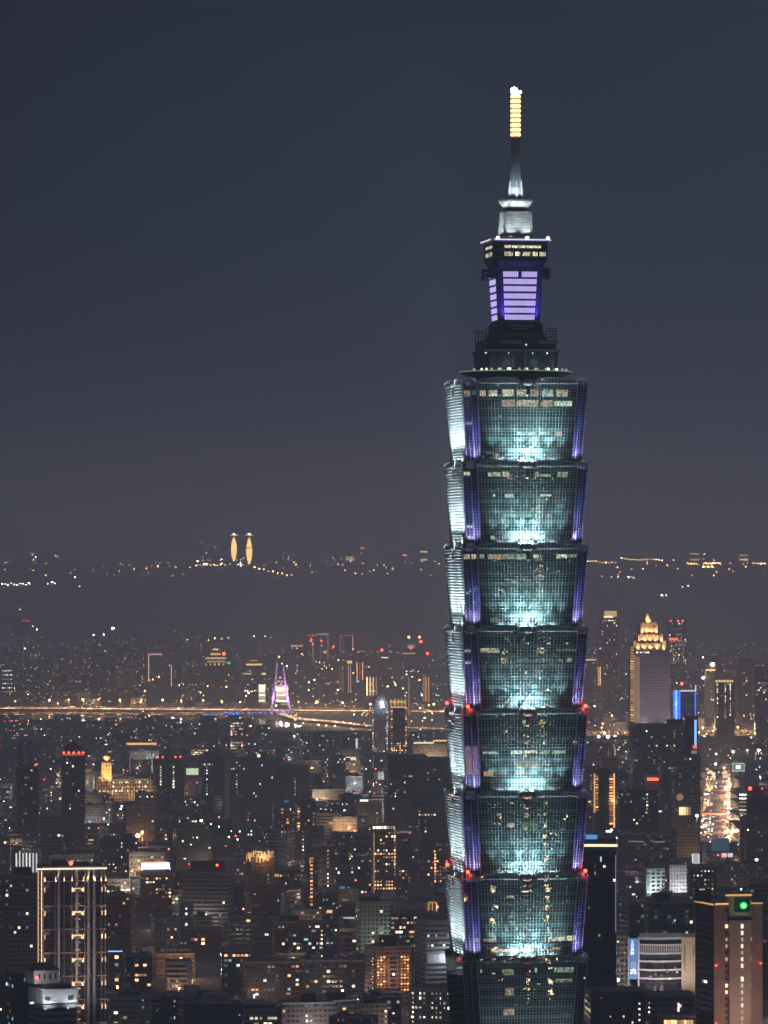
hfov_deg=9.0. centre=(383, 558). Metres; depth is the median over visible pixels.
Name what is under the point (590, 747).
apartment block
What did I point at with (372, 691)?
distant tower
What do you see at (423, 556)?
hilltop building
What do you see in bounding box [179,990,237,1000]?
office block
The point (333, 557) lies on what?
hilltop building
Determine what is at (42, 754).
apartment block
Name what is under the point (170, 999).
office block
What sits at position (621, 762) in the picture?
apartment block
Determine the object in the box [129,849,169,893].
apartment block
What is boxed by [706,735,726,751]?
office block
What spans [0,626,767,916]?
town
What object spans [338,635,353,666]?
distant tower
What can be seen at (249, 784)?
office slab
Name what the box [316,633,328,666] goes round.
distant tower
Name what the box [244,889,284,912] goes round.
apartment block
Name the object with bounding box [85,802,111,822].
apartment block
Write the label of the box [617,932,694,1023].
office block
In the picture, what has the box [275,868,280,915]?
apartment block
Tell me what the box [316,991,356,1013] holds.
office block
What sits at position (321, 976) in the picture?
apartment block
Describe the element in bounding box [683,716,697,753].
office block
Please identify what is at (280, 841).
office block
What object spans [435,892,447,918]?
office block
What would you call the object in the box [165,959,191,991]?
office block
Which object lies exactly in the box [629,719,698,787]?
office block
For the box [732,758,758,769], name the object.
shop house
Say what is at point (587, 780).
apartment block
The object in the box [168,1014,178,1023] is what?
office block
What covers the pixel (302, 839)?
apartment block
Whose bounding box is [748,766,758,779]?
shop house
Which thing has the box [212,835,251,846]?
apartment block
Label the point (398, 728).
office tower
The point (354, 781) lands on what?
apartment block
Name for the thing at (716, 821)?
road
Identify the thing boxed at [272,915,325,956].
apartment block
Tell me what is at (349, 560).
hilltop building
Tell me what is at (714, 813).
footbridge
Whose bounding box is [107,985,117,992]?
office block
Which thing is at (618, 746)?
apartment block
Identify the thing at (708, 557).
hilltop building
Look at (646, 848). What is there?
office block
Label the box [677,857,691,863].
apartment block
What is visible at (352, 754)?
commercial block
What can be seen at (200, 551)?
hilltop building
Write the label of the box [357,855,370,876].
apartment block
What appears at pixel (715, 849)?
apartment block
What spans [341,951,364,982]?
office block
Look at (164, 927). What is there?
apartment block
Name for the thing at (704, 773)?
shop house
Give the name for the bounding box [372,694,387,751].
curved tower
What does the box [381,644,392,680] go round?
distant tower
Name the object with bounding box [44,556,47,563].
hilltop building
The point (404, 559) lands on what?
hilltop building
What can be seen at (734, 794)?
shop house
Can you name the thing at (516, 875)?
skyscraper
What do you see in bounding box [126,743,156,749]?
warehouse
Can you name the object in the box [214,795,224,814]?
office block
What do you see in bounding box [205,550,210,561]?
hilltop building
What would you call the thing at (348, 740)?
office block
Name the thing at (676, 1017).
office block
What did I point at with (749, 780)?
shop house
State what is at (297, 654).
distant tower
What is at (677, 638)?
distant tower
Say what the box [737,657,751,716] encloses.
distant tower
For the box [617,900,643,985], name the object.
office block
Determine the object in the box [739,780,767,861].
office block
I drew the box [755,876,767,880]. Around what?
office block
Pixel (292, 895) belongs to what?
office block
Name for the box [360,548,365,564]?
hilltop building
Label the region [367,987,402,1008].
apartment block
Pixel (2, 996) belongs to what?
office block
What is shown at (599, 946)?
office tower
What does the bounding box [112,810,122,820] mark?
office block
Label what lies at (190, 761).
apartment block
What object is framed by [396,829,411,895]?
apartment tower
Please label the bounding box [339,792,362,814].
office block
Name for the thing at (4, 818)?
office block
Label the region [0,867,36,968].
apartment tower
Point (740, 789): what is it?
shop house
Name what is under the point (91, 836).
office block
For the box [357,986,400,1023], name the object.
office block
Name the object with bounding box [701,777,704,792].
shop house
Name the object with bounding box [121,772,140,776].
office block
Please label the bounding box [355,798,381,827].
apartment block
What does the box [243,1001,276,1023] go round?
office block
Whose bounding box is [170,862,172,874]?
apartment block
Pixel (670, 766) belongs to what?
office block
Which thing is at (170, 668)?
distant tower
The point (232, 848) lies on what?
apartment block
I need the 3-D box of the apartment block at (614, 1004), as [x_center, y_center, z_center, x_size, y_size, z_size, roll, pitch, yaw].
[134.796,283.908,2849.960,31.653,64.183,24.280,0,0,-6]
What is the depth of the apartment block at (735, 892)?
4120.24 m
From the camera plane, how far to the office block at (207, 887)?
4185.41 m
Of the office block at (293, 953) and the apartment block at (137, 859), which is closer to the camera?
the office block at (293, 953)
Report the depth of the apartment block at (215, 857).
4497.97 m
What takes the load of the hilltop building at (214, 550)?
on the hills
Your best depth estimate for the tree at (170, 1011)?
3235.49 m
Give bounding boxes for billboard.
[732,763,744,789]
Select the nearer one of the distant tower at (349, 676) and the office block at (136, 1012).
the office block at (136, 1012)
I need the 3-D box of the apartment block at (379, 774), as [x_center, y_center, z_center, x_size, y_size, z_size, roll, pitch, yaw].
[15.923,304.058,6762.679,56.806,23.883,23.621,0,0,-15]
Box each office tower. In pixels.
[229,713,242,748]
[389,699,407,753]
[582,830,617,1023]
[629,612,669,722]
[694,888,762,1023]
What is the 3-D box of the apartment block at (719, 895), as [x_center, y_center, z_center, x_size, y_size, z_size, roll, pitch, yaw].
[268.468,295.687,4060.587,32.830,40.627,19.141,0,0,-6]
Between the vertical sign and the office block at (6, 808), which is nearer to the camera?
the vertical sign
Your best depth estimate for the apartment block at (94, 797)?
5508.85 m
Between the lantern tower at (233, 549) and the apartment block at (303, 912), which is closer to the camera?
the apartment block at (303, 912)
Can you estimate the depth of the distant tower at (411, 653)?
12484.34 m
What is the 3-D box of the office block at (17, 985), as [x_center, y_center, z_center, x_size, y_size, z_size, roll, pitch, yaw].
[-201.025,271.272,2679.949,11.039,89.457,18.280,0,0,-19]
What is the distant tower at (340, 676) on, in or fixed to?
on the ground
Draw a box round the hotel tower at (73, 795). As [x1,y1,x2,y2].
[61,741,84,852]
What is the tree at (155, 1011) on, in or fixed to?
on the ground
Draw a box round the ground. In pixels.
[0,667,767,1023]
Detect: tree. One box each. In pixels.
[152,1008,164,1023]
[166,1006,178,1018]
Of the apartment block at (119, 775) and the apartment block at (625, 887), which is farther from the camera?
the apartment block at (119, 775)
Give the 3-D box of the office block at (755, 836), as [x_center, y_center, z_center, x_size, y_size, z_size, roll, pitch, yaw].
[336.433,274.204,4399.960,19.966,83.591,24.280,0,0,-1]
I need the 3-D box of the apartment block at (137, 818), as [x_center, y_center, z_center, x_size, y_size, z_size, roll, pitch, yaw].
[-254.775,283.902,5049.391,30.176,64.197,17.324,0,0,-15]
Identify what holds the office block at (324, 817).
on the ground
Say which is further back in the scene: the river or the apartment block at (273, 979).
the river
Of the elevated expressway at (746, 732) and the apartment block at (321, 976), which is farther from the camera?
the elevated expressway at (746, 732)
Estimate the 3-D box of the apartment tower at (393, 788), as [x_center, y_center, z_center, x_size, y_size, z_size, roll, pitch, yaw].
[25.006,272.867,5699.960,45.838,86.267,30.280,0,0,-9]
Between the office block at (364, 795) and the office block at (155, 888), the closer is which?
the office block at (155, 888)
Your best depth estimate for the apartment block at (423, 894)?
3940.94 m
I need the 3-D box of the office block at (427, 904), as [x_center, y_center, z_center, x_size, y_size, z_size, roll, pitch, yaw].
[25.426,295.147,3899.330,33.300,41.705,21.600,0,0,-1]
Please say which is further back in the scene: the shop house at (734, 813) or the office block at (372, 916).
the shop house at (734, 813)
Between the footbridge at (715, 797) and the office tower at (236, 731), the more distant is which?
the office tower at (236, 731)
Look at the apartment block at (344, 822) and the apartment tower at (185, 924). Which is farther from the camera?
the apartment block at (344, 822)
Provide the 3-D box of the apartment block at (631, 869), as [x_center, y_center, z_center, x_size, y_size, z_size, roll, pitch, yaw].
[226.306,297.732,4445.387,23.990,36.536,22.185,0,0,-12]
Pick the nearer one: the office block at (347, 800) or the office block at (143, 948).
the office block at (143, 948)
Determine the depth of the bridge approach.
9208.26 m
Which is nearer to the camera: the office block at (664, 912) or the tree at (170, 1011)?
the tree at (170, 1011)
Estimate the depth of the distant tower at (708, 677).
8991.51 m
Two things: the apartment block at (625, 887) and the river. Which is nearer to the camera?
the apartment block at (625, 887)
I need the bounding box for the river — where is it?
[19,716,304,726]
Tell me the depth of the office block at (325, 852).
4505.77 m
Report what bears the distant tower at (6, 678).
on the ground
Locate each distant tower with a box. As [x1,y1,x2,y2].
[0,666,13,691]
[146,653,161,680]
[167,656,173,685]
[204,647,229,686]
[242,660,265,691]
[257,682,265,701]
[274,681,288,704]
[288,644,306,671]
[306,635,321,667]
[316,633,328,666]
[324,634,337,669]
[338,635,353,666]
[338,661,343,691]
[346,661,352,692]
[354,649,369,676]
[355,660,363,693]
[365,675,377,697]
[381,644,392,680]
[402,636,428,680]
[407,675,410,714]
[422,676,430,701]
[586,659,602,728]
[596,610,618,716]
[667,619,686,714]
[702,662,714,717]
[714,679,734,736]
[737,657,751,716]
[754,666,767,737]
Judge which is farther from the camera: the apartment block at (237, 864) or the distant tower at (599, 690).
the distant tower at (599, 690)
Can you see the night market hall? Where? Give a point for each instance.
(197, 750)
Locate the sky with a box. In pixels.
[0,0,767,563]
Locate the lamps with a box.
[6,648,756,839]
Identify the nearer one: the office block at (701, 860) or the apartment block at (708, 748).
the office block at (701, 860)
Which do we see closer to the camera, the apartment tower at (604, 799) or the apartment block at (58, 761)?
the apartment tower at (604, 799)
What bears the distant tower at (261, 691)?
on the ground
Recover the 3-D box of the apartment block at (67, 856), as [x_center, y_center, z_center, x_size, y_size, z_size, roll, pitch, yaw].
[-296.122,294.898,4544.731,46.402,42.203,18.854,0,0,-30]
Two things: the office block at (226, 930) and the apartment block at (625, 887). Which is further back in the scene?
the apartment block at (625, 887)
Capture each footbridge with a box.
[702,813,728,814]
[703,797,730,798]
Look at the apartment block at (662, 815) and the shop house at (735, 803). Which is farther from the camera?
the shop house at (735, 803)
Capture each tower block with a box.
[16,742,22,833]
[321,755,345,787]
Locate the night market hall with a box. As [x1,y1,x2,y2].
[190,747,207,754]
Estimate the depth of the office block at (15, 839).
5060.98 m
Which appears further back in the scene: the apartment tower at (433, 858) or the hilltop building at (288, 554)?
the hilltop building at (288, 554)
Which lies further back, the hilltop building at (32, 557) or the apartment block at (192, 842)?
the hilltop building at (32, 557)
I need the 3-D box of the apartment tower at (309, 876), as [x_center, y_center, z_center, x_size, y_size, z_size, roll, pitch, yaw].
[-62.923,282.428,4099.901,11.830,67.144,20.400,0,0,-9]
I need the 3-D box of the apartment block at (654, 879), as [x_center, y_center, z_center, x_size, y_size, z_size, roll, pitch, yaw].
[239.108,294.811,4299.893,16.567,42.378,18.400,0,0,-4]
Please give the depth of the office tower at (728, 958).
2684.60 m
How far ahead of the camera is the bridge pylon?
9847.00 m
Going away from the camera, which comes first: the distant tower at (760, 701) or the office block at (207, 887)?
the office block at (207, 887)
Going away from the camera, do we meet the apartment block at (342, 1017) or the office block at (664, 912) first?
the apartment block at (342, 1017)
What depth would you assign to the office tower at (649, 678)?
5583.14 m
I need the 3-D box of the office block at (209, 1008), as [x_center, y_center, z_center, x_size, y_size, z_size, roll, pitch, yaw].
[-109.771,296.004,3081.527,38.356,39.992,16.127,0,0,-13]
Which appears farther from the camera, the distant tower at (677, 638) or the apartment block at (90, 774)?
the distant tower at (677, 638)
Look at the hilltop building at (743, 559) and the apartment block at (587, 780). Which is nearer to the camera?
the apartment block at (587, 780)
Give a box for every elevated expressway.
[0,706,443,711]
[587,731,753,733]
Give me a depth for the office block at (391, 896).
4361.40 m
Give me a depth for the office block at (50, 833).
5008.36 m
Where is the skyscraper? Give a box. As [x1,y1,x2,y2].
[444,87,588,1023]
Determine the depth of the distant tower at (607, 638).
9482.60 m
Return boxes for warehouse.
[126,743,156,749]
[412,740,447,756]
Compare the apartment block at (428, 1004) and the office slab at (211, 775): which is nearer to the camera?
the apartment block at (428, 1004)
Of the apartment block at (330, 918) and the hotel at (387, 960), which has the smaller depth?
the hotel at (387, 960)
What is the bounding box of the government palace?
[95,749,152,800]
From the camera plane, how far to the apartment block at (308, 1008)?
3036.78 m
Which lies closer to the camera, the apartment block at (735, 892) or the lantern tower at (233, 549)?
the apartment block at (735, 892)
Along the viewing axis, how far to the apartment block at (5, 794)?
6128.46 m
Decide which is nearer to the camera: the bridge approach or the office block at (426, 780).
the office block at (426, 780)
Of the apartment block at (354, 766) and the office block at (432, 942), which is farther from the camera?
the apartment block at (354, 766)
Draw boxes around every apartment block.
[0,781,12,800]
[0,788,9,800]
[0,836,9,873]
[6,797,15,805]
[26,738,55,783]
[40,779,56,806]
[40,851,93,863]
[56,746,63,757]
[56,757,60,767]
[85,769,100,790]
[85,792,101,803]
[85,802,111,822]
[88,790,108,803]
[92,750,120,761]
[97,833,137,871]
[107,867,128,877]
[107,876,129,893]
[107,891,135,981]
[112,773,125,776]
[123,804,154,841]
[127,749,158,771]
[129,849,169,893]
[131,871,142,893]
[135,790,152,804]
[151,915,178,943]
[152,948,194,977]
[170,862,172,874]
[173,825,211,869]
[179,756,197,773]
[184,776,195,795]
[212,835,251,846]
[213,855,228,860]
[217,852,245,882]
[220,835,250,856]
[220,947,250,992]
[242,956,301,1004]
[243,998,266,1000]
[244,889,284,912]
[251,845,266,852]
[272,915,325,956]
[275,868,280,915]
[277,992,335,1023]
[290,897,321,919]
[294,831,316,863]
[302,954,363,997]
[309,785,346,799]
[321,908,338,956]
[329,1011,377,1023]
[330,828,370,864]
[330,883,357,900]
[333,813,360,831]
[339,918,355,925]
[340,916,355,918]
[346,758,360,774]
[346,773,362,793]
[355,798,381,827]
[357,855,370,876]
[357,998,387,1023]
[367,794,383,822]
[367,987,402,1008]
[373,755,383,770]
[374,768,383,778]
[403,890,443,917]
[409,982,449,1023]
[582,765,598,790]
[584,749,606,764]
[585,746,598,750]
[585,986,643,1023]
[609,732,628,768]
[617,863,644,882]
[617,870,634,900]
[619,757,624,768]
[635,883,643,898]
[644,867,664,898]
[651,891,686,898]
[658,801,667,830]
[668,859,686,892]
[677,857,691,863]
[687,864,716,918]
[698,737,718,767]
[702,838,732,863]
[713,860,766,885]
[717,892,725,899]
[730,891,740,893]
[733,750,750,758]
[747,879,767,998]
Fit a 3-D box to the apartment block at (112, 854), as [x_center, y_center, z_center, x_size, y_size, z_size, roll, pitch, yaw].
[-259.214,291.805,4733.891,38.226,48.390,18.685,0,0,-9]
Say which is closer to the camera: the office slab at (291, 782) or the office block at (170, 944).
the office block at (170, 944)
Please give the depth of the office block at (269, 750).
7404.94 m
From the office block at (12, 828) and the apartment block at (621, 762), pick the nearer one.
the office block at (12, 828)
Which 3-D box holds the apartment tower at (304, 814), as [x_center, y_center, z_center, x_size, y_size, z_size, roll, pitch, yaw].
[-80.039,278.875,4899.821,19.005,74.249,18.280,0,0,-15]
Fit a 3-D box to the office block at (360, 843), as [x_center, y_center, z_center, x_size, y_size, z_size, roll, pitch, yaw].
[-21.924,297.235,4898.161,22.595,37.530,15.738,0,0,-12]
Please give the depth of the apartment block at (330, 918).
3764.92 m
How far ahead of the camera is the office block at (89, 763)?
7242.62 m
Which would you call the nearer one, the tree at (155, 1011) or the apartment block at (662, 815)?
the tree at (155, 1011)
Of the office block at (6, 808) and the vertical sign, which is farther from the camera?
the office block at (6, 808)
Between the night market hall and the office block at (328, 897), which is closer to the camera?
the office block at (328, 897)
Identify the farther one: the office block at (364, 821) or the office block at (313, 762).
the office block at (313, 762)
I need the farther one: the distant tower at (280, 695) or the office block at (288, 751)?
the distant tower at (280, 695)
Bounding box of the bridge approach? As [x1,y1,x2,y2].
[275,713,445,730]
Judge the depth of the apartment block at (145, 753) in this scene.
7039.34 m
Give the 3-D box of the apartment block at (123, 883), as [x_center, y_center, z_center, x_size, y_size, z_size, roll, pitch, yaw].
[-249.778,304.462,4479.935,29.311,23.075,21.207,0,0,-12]
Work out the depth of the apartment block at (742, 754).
7251.71 m
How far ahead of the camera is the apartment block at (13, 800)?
6039.96 m
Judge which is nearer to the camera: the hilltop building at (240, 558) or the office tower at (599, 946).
the office tower at (599, 946)
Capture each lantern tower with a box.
[230,533,237,563]
[245,533,252,563]
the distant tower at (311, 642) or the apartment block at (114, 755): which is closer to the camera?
the apartment block at (114, 755)
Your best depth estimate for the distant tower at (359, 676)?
11291.35 m
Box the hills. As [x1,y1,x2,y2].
[0,560,767,648]
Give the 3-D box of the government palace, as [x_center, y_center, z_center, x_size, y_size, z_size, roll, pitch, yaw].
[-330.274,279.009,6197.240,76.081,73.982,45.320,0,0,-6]
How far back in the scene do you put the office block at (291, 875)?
4433.60 m
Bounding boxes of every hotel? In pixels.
[193,926,221,952]
[365,934,410,1004]
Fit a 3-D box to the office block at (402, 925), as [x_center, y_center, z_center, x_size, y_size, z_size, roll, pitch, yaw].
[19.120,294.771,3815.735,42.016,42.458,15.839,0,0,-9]
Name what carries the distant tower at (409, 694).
on the ground
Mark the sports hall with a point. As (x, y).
(191, 770)
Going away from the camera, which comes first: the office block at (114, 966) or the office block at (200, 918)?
the office block at (114, 966)
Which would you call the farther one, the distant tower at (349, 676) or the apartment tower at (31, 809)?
the distant tower at (349, 676)
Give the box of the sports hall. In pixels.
[186,766,197,774]
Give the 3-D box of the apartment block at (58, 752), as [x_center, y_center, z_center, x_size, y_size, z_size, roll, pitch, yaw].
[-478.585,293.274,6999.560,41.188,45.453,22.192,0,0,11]
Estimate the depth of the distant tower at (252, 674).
11480.05 m
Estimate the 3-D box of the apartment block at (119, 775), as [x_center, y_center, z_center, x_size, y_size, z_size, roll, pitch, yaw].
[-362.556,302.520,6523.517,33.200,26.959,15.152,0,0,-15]
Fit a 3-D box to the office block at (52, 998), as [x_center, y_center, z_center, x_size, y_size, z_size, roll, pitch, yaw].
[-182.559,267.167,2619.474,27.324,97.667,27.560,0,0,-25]
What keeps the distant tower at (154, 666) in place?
on the ground
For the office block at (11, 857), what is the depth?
4835.98 m
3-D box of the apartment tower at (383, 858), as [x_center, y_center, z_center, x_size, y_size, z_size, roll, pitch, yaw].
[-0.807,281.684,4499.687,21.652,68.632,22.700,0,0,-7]
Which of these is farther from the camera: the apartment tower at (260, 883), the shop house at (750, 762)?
the shop house at (750, 762)
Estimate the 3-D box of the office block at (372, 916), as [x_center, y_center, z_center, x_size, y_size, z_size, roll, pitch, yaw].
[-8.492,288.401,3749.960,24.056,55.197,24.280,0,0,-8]
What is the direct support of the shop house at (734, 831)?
on the ground
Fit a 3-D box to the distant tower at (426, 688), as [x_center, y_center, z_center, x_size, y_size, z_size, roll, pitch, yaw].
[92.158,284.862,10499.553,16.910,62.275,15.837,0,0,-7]
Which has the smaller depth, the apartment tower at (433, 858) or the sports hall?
the apartment tower at (433, 858)
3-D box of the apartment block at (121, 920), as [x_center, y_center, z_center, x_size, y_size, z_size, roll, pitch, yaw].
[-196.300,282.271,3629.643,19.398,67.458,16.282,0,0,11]
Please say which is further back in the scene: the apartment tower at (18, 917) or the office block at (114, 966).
the office block at (114, 966)
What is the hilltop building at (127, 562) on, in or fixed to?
on the hills
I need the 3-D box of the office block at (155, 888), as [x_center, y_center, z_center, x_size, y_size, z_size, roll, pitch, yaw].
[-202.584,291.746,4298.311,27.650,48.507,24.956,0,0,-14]
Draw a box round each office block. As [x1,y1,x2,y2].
[0,802,13,817]
[0,815,7,835]
[0,820,2,835]
[0,969,5,1023]
[5,834,21,844]
[5,968,31,1023]
[8,821,15,833]
[10,847,11,867]
[14,851,37,874]
[23,962,76,1023]
[26,736,48,741]
[40,810,60,853]
[56,768,60,787]
[85,756,96,769]
[85,830,101,847]
[107,885,119,894]
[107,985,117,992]
[107,990,161,1023]
[107,1001,151,1023]
[108,948,121,989]
[109,797,115,809]
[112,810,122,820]
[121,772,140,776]
[122,952,151,991]
[130,756,151,771]
[136,894,178,912]
[139,940,181,951]
[140,861,171,916]
[148,939,182,953]
[160,984,199,1023]
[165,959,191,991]
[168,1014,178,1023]
[170,804,200,824]
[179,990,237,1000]
[179,993,242,1023]
[181,861,232,925]
[193,911,212,926]
[201,714,217,743]
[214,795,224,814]
[224,922,229,939]
[230,913,278,954]
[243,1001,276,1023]
[254,744,279,756]
[267,826,294,866]
[272,800,293,826]
[274,948,304,959]
[276,741,298,764]
[277,864,300,887]
[281,885,318,911]
[300,755,320,772]
[306,839,334,887]
[311,731,343,752]
[316,809,345,839]
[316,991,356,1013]
[318,886,338,912]
[338,734,357,754]
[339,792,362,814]
[339,921,355,933]
[339,932,355,956]
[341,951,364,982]
[350,834,370,864]
[352,791,368,797]
[353,815,368,827]
[355,896,390,952]
[356,852,370,864]
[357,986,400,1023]
[367,892,402,910]
[390,906,435,961]
[394,825,416,850]
[395,899,436,910]
[404,757,448,825]
[414,917,449,985]
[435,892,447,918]
[587,792,591,805]
[599,757,618,787]
[617,830,676,868]
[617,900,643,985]
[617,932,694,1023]
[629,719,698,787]
[638,863,676,890]
[643,892,693,932]
[646,990,693,1023]
[658,754,700,845]
[658,1012,695,1023]
[671,778,699,856]
[673,682,696,718]
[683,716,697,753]
[689,857,727,863]
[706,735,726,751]
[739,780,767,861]
[744,814,767,876]
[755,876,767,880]
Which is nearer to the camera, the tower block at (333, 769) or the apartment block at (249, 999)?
the apartment block at (249, 999)
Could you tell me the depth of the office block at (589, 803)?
5845.66 m
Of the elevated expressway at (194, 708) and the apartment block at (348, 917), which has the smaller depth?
the apartment block at (348, 917)
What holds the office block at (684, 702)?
on the ground
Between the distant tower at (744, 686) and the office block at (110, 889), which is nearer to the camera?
the office block at (110, 889)
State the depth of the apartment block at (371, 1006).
3091.52 m
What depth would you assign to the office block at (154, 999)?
3256.56 m
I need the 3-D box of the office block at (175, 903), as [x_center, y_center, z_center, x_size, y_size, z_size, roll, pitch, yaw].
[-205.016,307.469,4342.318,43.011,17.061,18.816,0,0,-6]
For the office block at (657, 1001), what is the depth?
2788.13 m
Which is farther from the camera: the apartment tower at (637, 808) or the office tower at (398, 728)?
the office tower at (398, 728)
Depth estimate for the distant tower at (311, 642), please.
13987.22 m
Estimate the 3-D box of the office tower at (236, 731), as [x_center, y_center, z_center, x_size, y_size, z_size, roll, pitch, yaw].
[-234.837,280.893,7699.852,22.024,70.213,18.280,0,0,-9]
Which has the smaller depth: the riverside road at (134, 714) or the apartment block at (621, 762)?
the apartment block at (621, 762)
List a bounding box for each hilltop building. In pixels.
[28,553,36,562]
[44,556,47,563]
[54,555,57,564]
[124,559,130,565]
[198,542,203,560]
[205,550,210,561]
[210,542,217,561]
[238,556,243,560]
[281,548,296,562]
[324,550,342,564]
[346,557,353,563]
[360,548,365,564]
[402,555,406,563]
[420,551,426,562]
[690,553,699,561]
[703,553,714,563]
[740,555,747,564]
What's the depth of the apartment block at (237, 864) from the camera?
4424.51 m
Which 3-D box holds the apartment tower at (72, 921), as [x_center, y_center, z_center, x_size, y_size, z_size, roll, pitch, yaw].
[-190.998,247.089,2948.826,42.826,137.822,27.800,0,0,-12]
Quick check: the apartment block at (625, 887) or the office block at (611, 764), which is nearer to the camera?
the apartment block at (625, 887)
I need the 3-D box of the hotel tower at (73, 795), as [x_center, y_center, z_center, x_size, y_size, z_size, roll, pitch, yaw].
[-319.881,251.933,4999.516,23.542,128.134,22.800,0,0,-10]
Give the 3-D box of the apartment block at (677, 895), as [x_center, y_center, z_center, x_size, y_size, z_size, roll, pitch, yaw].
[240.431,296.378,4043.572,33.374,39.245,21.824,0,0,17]
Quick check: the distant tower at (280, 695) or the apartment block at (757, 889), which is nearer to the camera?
the apartment block at (757, 889)
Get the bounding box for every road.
[0,714,273,715]
[701,778,732,841]
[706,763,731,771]
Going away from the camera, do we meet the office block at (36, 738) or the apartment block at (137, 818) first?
the apartment block at (137, 818)
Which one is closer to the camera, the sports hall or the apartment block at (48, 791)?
the apartment block at (48, 791)
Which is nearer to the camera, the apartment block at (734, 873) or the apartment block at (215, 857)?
the apartment block at (734, 873)
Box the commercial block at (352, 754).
[340,748,358,760]
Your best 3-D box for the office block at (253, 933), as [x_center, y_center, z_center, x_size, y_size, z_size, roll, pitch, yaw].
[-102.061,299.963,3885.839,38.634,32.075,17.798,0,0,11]
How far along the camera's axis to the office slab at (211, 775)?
5885.02 m
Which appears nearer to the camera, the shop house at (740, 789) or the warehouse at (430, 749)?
the shop house at (740, 789)
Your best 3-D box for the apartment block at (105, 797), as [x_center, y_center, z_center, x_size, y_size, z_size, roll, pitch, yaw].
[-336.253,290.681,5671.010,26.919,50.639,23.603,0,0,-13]
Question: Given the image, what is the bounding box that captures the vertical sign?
[692,853,699,863]
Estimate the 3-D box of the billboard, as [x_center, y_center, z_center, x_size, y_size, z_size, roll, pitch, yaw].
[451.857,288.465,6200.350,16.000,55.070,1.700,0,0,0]
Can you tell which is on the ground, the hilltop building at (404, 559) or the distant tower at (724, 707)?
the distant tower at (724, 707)
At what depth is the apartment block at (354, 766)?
6739.94 m
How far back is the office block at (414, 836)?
5055.40 m
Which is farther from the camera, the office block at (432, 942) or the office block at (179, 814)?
the office block at (179, 814)
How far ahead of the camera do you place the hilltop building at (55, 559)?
19789.18 m
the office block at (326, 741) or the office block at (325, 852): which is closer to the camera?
the office block at (325, 852)
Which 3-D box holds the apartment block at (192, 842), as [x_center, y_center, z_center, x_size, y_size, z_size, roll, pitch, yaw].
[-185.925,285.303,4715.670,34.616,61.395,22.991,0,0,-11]
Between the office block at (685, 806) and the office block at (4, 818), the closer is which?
the office block at (685, 806)
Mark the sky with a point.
(242, 289)
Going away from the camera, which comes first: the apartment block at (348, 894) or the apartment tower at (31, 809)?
the apartment block at (348, 894)
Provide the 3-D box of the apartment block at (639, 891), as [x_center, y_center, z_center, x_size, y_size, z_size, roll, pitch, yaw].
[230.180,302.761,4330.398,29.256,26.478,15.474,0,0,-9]
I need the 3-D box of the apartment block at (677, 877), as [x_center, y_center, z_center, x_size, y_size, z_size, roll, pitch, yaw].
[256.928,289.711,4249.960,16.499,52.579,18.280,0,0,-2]
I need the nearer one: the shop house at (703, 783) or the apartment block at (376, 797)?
the apartment block at (376, 797)
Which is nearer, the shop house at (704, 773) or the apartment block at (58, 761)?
the shop house at (704, 773)
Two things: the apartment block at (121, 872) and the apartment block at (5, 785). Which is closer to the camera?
the apartment block at (121, 872)
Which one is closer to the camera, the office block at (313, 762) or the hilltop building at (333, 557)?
the office block at (313, 762)
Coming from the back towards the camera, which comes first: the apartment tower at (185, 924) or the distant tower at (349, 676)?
the distant tower at (349, 676)
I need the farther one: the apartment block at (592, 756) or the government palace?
the apartment block at (592, 756)
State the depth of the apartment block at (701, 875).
3989.13 m
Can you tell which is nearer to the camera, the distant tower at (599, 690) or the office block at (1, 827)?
the office block at (1, 827)
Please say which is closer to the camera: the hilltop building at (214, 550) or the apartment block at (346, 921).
the apartment block at (346, 921)
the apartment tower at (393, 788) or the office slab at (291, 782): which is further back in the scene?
the apartment tower at (393, 788)
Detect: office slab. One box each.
[198,752,228,814]
[225,751,275,827]
[275,758,308,801]
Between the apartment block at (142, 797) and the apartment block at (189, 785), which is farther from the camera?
the apartment block at (189, 785)
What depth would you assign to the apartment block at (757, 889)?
3487.95 m
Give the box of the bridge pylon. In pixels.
[225,662,296,713]
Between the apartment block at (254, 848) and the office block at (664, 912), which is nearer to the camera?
the office block at (664, 912)
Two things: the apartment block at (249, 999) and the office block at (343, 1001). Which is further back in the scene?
the apartment block at (249, 999)
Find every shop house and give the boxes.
[701,768,707,788]
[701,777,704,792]
[728,820,739,841]
[729,766,756,786]
[729,809,739,819]
[730,788,748,790]
[730,791,748,806]
[731,775,758,787]
[731,798,739,808]
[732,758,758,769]
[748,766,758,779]
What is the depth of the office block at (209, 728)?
7990.50 m
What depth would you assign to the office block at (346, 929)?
3894.47 m
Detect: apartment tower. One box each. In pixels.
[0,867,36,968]
[22,764,39,859]
[37,852,106,1023]
[153,756,183,823]
[179,902,193,951]
[246,850,274,915]
[294,798,315,831]
[301,853,317,906]
[371,825,395,894]
[384,754,426,822]
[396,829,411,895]
[417,807,449,885]
[592,768,616,841]
[617,775,658,831]
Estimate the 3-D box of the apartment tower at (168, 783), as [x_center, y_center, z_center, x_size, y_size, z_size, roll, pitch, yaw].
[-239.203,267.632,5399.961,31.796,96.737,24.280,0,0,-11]
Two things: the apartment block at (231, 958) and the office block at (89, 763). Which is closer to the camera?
the apartment block at (231, 958)
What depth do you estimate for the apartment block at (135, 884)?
4385.69 m
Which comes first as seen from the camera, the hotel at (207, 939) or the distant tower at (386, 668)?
the hotel at (207, 939)
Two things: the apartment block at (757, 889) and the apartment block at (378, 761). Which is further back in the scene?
the apartment block at (378, 761)

